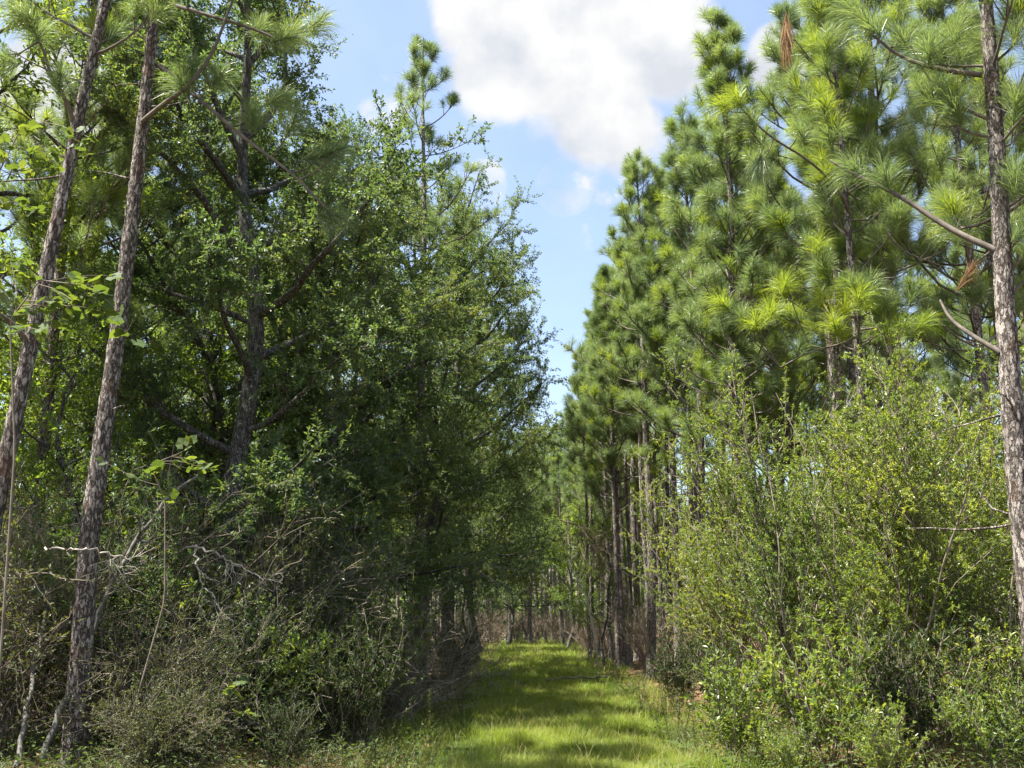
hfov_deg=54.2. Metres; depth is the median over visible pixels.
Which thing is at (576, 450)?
pine tree
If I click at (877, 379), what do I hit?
pine tree
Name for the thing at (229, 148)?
pine tree
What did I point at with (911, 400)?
tall shrub
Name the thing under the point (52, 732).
fallen limb
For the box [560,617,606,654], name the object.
dry brush
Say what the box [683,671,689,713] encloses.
weed
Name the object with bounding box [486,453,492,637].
pine tree
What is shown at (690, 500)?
pine tree
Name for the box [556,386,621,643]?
pine tree
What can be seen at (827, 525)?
tall shrub
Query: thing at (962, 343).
pine tree
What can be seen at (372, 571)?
bramble bush
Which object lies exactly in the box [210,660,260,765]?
climbing vine
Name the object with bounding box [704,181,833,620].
pine tree
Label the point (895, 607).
tall shrub
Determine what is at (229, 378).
sapling
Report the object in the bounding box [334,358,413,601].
oak tree
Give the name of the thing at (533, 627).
dry brush
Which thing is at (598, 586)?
pine tree
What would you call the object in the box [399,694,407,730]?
weed
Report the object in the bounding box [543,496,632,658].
sapling
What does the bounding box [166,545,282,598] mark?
dead branch
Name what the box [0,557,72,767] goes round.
fallen limb
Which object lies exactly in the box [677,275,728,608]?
pine tree
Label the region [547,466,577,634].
pine tree
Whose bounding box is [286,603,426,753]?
bush
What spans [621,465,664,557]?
pine tree
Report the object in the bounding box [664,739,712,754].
fern
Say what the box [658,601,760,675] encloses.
dry brush
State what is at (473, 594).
sapling
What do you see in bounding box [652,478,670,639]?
pine tree
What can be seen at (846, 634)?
tall shrub
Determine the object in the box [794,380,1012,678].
tall shrub
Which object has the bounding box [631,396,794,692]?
tall shrub
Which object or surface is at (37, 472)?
sapling
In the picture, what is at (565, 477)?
pine tree
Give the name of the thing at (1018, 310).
pine tree
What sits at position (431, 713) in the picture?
weed
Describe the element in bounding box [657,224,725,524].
pine tree
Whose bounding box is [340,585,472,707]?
bramble bush
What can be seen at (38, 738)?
ground cover
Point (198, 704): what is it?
bush
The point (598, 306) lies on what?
pine tree
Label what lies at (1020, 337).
pine tree
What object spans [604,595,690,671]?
dry brush
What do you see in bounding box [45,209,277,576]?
oak tree
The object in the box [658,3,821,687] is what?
pine tree
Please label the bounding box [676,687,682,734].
weed
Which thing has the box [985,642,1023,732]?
bush
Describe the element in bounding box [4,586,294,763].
bramble bush
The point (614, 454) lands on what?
pine tree
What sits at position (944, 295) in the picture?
pine tree
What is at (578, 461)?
pine tree
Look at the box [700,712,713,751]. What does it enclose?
weed
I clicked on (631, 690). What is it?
fern
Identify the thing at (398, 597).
pine tree
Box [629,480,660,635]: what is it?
pine tree
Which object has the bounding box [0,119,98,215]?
climbing vine
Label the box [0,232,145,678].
climbing vine
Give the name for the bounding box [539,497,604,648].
sapling
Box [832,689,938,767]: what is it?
bush
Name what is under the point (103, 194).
pine tree
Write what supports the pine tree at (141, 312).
on the ground at (634, 670)
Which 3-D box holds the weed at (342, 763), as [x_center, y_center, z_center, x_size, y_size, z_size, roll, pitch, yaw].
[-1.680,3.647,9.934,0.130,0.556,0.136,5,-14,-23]
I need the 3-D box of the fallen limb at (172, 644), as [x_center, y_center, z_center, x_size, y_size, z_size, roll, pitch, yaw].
[-4.130,3.401,11.936,0.994,1.766,1.623,0,-13,0]
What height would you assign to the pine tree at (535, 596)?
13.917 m
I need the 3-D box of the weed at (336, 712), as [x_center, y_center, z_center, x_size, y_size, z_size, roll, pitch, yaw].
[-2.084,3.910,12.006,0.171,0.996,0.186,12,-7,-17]
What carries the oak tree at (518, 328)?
on the ground at (634, 670)
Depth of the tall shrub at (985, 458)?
13.73 m
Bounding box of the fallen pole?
[545,672,610,682]
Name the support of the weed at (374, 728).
on the ground at (634, 670)
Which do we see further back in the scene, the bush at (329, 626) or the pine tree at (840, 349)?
the pine tree at (840, 349)
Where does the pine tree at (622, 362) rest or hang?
on the ground at (634, 670)
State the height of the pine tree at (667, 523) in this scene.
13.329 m
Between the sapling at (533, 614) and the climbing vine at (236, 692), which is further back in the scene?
the sapling at (533, 614)
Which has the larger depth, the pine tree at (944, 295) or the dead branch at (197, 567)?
the pine tree at (944, 295)
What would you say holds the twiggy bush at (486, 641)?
on the ground at (634, 670)
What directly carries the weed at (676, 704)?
on the ground at (634, 670)
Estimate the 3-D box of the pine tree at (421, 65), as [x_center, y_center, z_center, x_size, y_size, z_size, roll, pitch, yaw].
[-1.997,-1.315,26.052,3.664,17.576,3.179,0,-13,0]
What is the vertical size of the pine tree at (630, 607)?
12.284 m
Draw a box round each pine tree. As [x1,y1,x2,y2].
[0,0,179,533]
[0,0,186,726]
[0,0,238,558]
[3,105,101,518]
[57,0,370,766]
[74,171,200,495]
[147,67,293,533]
[239,195,322,514]
[377,501,404,609]
[379,33,503,675]
[390,519,406,631]
[425,511,455,640]
[432,585,437,635]
[458,585,462,638]
[473,406,508,645]
[476,422,493,631]
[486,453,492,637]
[488,431,505,642]
[491,480,517,635]
[494,430,538,631]
[514,431,556,643]
[515,426,543,640]
[518,429,545,640]
[526,424,565,641]
[535,441,563,638]
[535,540,543,627]
[538,522,558,636]
[541,438,579,643]
[542,406,582,641]
[542,471,566,627]
[545,455,571,640]
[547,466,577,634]
[549,264,664,657]
[555,535,576,615]
[556,308,637,557]
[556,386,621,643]
[561,147,683,678]
[561,459,585,641]
[562,347,601,658]
[566,272,667,668]
[569,441,630,646]
[573,392,609,654]
[573,478,596,590]
[575,327,629,659]
[575,349,645,650]
[575,476,622,619]
[576,263,637,671]
[578,244,685,660]
[578,404,652,648]
[595,524,603,638]
[597,499,630,577]
[604,166,717,674]
[604,298,661,665]
[609,95,757,677]
[609,218,678,599]
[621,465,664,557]
[623,423,665,601]
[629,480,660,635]
[634,252,692,662]
[634,359,681,655]
[637,389,689,632]
[644,449,693,638]
[649,275,704,650]
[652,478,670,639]
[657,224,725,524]
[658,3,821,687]
[663,112,820,677]
[673,203,776,624]
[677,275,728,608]
[696,0,986,709]
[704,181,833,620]
[722,0,924,698]
[727,143,874,670]
[728,298,813,530]
[763,0,990,699]
[764,297,847,464]
[777,42,900,689]
[783,62,898,453]
[790,141,932,655]
[809,255,887,455]
[811,0,1023,663]
[819,259,929,474]
[844,119,963,435]
[846,185,957,406]
[858,0,1023,699]
[905,3,1023,665]
[911,306,1001,644]
[915,151,1023,443]
[925,267,1004,485]
[932,52,1023,386]
[983,160,1023,399]
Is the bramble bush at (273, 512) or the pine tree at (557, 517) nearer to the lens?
the bramble bush at (273, 512)
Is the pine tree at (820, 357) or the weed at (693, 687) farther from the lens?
the pine tree at (820, 357)
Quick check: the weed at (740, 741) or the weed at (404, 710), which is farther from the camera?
the weed at (404, 710)
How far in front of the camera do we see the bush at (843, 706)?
10.67 m
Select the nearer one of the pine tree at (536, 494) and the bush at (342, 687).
the bush at (342, 687)
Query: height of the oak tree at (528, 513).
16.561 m
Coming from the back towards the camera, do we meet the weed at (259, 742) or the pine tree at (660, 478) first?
the pine tree at (660, 478)
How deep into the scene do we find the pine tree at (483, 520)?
55.32 m
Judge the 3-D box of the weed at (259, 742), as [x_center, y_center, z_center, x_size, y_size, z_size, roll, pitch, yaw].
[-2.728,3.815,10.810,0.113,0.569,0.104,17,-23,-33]
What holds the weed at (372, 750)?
on the ground at (634, 670)
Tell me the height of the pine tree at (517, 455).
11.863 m
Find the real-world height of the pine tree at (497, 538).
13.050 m
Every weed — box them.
[196,709,214,767]
[233,697,242,752]
[253,711,264,762]
[327,668,347,744]
[337,722,347,767]
[344,710,350,753]
[365,729,376,767]
[366,687,380,767]
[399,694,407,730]
[423,694,436,734]
[426,690,434,742]
[637,672,655,725]
[638,666,650,703]
[657,669,668,732]
[660,671,676,709]
[669,682,683,729]
[673,688,680,721]
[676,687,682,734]
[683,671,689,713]
[684,668,699,730]
[689,673,697,745]
[690,724,700,755]
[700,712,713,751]
[737,715,749,767]
[746,728,760,767]
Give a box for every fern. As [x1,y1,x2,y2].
[610,683,647,694]
[648,758,699,767]
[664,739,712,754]
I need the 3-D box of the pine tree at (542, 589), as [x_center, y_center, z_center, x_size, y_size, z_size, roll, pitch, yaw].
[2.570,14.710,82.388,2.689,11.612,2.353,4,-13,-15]
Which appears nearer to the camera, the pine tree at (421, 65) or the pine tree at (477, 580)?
the pine tree at (421, 65)
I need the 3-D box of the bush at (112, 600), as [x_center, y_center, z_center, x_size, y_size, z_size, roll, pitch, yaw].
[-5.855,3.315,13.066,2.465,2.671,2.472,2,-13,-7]
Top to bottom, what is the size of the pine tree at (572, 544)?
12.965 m
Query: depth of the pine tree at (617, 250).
28.10 m
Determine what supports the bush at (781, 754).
on the ground at (634, 670)
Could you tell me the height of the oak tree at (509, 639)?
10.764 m
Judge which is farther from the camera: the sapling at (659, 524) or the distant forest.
the distant forest
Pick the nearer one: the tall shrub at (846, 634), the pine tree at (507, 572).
the tall shrub at (846, 634)
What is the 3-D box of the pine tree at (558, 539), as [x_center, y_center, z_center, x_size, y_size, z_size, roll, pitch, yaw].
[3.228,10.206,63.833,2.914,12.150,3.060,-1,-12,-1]
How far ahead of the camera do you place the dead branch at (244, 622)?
11.86 m
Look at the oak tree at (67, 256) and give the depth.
14.65 m
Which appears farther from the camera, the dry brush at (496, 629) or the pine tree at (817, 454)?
the dry brush at (496, 629)
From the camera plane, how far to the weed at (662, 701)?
13.79 m
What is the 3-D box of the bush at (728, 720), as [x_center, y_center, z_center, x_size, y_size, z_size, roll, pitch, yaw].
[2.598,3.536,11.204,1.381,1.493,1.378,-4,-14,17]
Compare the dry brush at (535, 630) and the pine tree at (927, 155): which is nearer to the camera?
the pine tree at (927, 155)
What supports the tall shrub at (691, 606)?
on the ground at (634, 670)
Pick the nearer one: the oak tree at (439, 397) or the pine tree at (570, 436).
the oak tree at (439, 397)
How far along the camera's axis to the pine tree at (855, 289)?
17.81 m
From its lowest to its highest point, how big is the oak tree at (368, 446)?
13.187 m
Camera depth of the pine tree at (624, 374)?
29.82 m
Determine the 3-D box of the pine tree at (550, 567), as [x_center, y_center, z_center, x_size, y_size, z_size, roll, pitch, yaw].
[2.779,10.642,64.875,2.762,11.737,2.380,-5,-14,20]
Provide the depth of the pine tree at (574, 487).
46.81 m
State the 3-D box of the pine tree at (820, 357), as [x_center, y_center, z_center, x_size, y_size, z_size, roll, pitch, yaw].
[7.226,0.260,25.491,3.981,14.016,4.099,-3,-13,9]
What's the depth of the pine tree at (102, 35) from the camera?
9.72 m
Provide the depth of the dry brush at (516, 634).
55.16 m
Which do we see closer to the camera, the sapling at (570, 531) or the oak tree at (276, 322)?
the oak tree at (276, 322)
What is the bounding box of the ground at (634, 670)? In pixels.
[0,617,1023,767]
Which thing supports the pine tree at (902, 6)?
on the ground at (634, 670)
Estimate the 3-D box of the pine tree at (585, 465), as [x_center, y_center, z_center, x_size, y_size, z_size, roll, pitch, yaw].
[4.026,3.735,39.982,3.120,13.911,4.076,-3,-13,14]
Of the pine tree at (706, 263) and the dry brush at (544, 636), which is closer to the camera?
the pine tree at (706, 263)
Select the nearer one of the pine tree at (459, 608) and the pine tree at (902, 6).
the pine tree at (902, 6)
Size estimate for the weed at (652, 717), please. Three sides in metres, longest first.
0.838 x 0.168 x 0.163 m
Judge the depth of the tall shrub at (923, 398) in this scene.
15.43 m
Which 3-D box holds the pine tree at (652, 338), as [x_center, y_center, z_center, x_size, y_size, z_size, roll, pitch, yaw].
[4.462,-0.150,25.332,4.263,15.008,4.389,-2,-13,10]
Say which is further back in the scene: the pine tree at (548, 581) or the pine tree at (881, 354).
the pine tree at (548, 581)
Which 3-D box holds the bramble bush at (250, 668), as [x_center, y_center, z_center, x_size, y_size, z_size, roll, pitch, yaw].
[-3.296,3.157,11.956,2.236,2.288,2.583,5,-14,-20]
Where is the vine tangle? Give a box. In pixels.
[560,519,629,594]
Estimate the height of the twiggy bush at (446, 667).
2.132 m
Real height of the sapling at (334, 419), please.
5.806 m
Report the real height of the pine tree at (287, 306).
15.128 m
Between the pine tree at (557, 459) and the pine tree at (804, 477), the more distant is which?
the pine tree at (557, 459)
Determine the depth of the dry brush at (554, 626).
54.37 m
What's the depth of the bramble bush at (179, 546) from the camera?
17.62 m
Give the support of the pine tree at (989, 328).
on the ground at (634, 670)
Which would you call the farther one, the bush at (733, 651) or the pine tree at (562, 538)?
the pine tree at (562, 538)
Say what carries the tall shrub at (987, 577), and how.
on the ground at (634, 670)
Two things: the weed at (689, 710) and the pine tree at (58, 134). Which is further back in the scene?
the pine tree at (58, 134)
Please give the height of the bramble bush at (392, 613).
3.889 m
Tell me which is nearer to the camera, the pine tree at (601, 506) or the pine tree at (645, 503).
the pine tree at (601, 506)
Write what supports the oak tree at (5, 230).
on the ground at (634, 670)
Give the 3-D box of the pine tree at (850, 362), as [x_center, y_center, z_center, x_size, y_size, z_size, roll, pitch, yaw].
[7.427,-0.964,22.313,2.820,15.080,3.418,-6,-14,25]
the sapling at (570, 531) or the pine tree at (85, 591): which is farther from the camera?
the sapling at (570, 531)
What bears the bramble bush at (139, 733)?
on the ground at (634, 670)
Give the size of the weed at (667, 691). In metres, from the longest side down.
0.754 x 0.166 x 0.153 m
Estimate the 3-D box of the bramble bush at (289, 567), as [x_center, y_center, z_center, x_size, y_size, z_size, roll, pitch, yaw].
[-3.644,2.889,13.668,5.046,3.595,5.196,1,-13,-6]
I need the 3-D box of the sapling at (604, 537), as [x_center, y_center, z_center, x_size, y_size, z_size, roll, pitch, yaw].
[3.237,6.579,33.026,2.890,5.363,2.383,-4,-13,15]
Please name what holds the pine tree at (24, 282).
on the ground at (634, 670)
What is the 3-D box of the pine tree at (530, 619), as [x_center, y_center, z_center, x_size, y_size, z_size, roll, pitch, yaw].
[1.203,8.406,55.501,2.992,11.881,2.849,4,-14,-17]
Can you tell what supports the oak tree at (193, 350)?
on the ground at (634, 670)
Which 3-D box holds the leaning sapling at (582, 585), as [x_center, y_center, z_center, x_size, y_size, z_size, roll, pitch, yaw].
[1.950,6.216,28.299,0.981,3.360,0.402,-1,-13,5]
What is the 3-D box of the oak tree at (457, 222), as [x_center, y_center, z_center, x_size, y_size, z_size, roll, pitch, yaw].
[-2.168,0.646,28.109,6.936,14.659,6.514,9,-16,-35]
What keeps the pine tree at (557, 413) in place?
on the ground at (634, 670)
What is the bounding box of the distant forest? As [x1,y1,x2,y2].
[0,448,1005,631]
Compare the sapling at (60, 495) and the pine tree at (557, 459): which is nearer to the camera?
the sapling at (60, 495)
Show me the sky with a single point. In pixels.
(567, 88)
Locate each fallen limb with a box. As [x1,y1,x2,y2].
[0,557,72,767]
[39,466,214,760]
[129,596,215,749]
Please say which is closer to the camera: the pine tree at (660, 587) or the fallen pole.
the fallen pole
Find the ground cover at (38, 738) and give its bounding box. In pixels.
[0,638,1023,767]
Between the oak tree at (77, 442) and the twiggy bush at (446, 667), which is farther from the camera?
the oak tree at (77, 442)
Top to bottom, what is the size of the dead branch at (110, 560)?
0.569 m
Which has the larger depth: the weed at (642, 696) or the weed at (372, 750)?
the weed at (642, 696)
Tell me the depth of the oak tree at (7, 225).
27.16 m
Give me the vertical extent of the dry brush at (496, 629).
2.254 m
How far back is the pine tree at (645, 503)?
57.30 m
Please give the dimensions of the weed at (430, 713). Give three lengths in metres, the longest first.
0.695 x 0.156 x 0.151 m
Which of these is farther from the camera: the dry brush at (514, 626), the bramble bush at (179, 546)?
the dry brush at (514, 626)
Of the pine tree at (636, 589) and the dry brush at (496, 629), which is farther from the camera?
the dry brush at (496, 629)
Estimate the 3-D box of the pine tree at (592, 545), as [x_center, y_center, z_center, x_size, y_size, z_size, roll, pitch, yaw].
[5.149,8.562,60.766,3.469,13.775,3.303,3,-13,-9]
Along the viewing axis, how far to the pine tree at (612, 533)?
55.85 m
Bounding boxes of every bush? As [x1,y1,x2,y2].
[0,417,297,748]
[0,442,218,735]
[0,454,202,757]
[0,541,151,741]
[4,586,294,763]
[45,464,430,729]
[81,653,263,767]
[94,550,279,711]
[97,475,316,643]
[127,487,353,646]
[128,668,233,767]
[142,553,333,745]
[189,588,340,741]
[228,680,325,767]
[241,491,444,664]
[242,495,460,718]
[247,582,397,741]
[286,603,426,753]
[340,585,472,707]
[348,590,433,716]
[353,610,485,722]
[401,596,530,704]
[422,618,482,684]
[426,602,518,680]
[573,614,604,650]
[645,626,710,707]
[674,616,789,720]
[678,631,804,767]
[741,608,898,767]
[755,706,826,767]
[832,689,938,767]
[834,593,1008,767]
[908,608,1023,763]
[916,546,1023,739]
[927,661,1023,767]
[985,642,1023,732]
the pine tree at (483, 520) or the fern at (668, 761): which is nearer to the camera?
the fern at (668, 761)
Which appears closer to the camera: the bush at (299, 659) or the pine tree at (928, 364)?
the bush at (299, 659)
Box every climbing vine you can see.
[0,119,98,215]
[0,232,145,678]
[93,435,224,767]
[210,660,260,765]
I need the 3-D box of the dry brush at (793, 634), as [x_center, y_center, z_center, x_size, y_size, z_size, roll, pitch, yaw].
[6.374,5.439,22.961,3.123,2.737,3.658,-9,-16,35]
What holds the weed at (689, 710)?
on the ground at (634, 670)
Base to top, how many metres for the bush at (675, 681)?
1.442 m
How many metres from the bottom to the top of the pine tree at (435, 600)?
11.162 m
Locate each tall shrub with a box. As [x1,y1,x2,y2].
[620,496,755,687]
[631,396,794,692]
[645,345,868,717]
[670,303,974,720]
[690,342,988,746]
[763,417,958,697]
[765,346,1023,750]
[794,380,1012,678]
[808,349,1023,711]
[812,312,1023,754]
[861,361,1023,690]
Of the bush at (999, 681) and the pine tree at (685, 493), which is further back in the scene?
the pine tree at (685, 493)
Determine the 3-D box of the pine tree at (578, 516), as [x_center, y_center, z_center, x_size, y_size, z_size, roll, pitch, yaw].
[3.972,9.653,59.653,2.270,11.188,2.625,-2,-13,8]
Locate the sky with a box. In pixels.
[0,0,1023,614]
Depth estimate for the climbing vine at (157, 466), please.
10.22 m
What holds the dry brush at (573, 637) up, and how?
on the ground at (634, 670)
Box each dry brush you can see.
[463,608,525,645]
[489,610,537,642]
[504,616,538,642]
[515,605,556,641]
[516,611,545,640]
[533,611,571,642]
[537,606,578,643]
[547,617,584,643]
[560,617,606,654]
[569,603,633,659]
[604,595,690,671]
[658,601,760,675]
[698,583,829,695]
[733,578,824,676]
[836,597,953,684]
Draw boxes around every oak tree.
[0,0,183,504]
[0,87,90,546]
[0,99,63,360]
[0,222,135,556]
[1,299,152,558]
[7,0,412,634]
[26,0,493,717]
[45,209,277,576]
[54,223,242,578]
[142,128,556,615]
[153,158,498,615]
[168,108,481,573]
[229,296,403,565]
[309,162,586,675]
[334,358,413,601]
[342,146,583,648]
[377,206,558,659]
[382,288,557,651]
[475,442,585,645]
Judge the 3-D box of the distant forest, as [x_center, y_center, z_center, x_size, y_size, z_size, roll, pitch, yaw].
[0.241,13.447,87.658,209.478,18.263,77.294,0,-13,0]
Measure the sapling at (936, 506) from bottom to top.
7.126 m
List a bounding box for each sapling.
[0,280,173,734]
[0,312,85,593]
[4,362,169,590]
[13,299,173,591]
[110,298,329,605]
[119,380,268,615]
[202,359,418,636]
[328,404,524,690]
[407,515,513,643]
[435,545,509,623]
[502,556,546,637]
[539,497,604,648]
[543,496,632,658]
[568,546,598,664]
[572,502,645,664]
[627,505,692,649]
[657,443,752,651]
[913,428,971,665]
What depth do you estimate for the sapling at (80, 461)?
19.55 m
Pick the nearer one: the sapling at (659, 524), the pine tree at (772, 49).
the pine tree at (772, 49)
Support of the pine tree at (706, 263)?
on the ground at (634, 670)
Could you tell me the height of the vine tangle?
2.293 m
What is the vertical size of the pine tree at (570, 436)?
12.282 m
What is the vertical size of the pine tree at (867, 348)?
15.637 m
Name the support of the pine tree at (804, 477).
on the ground at (634, 670)
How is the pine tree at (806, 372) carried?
on the ground at (634, 670)
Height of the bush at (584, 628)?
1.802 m
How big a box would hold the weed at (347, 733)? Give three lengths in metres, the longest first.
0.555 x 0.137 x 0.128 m
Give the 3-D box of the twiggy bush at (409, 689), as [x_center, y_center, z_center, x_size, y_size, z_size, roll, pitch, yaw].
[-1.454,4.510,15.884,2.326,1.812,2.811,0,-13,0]
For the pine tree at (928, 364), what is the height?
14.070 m
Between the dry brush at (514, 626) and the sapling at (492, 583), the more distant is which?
the dry brush at (514, 626)
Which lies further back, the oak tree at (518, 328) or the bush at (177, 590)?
the oak tree at (518, 328)
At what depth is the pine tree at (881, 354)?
31.63 m
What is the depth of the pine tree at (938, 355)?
40.20 m
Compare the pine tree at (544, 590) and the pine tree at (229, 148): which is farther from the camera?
the pine tree at (544, 590)
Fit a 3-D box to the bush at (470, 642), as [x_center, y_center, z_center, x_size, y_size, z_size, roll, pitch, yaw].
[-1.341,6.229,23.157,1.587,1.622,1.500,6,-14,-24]
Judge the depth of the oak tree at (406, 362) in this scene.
23.88 m
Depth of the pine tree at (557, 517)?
60.15 m
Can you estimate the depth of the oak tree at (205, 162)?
18.20 m
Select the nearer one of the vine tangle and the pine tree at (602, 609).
the vine tangle
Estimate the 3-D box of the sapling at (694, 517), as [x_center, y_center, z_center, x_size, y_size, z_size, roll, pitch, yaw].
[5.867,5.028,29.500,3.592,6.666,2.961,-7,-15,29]
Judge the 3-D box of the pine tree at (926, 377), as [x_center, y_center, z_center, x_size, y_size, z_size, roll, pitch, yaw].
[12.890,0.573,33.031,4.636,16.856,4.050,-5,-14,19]
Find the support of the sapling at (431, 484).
on the ground at (634, 670)
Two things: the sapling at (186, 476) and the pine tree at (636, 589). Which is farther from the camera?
the pine tree at (636, 589)
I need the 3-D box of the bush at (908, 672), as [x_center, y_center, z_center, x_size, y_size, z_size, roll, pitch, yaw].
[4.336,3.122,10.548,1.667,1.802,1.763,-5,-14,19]
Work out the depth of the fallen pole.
23.82 m
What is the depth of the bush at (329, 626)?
12.98 m
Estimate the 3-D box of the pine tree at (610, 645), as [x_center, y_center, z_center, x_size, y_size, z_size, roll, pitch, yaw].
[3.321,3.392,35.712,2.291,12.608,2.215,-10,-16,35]
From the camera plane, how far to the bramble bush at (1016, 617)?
11.54 m
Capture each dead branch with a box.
[44,543,154,593]
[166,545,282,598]
[193,544,237,635]
[231,590,259,650]
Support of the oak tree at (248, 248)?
on the ground at (634, 670)
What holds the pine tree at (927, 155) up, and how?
on the ground at (634, 670)
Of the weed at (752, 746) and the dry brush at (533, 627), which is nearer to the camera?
the weed at (752, 746)
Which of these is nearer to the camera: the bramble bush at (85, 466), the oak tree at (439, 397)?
the bramble bush at (85, 466)
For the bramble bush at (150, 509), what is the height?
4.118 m
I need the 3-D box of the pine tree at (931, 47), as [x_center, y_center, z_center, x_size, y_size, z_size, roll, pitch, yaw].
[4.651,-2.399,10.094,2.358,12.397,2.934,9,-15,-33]
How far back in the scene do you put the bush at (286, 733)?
10.04 m
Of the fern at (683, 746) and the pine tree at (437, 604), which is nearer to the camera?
the fern at (683, 746)
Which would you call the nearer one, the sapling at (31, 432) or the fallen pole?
the sapling at (31, 432)
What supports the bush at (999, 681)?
on the ground at (634, 670)
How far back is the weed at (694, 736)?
11.28 m
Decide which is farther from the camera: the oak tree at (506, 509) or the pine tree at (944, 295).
the oak tree at (506, 509)
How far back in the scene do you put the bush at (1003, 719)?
9.67 m
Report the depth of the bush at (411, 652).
16.43 m
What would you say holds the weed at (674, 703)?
on the ground at (634, 670)
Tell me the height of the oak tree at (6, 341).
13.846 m
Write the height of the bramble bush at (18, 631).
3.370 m
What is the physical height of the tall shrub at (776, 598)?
5.365 m
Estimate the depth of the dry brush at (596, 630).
34.78 m

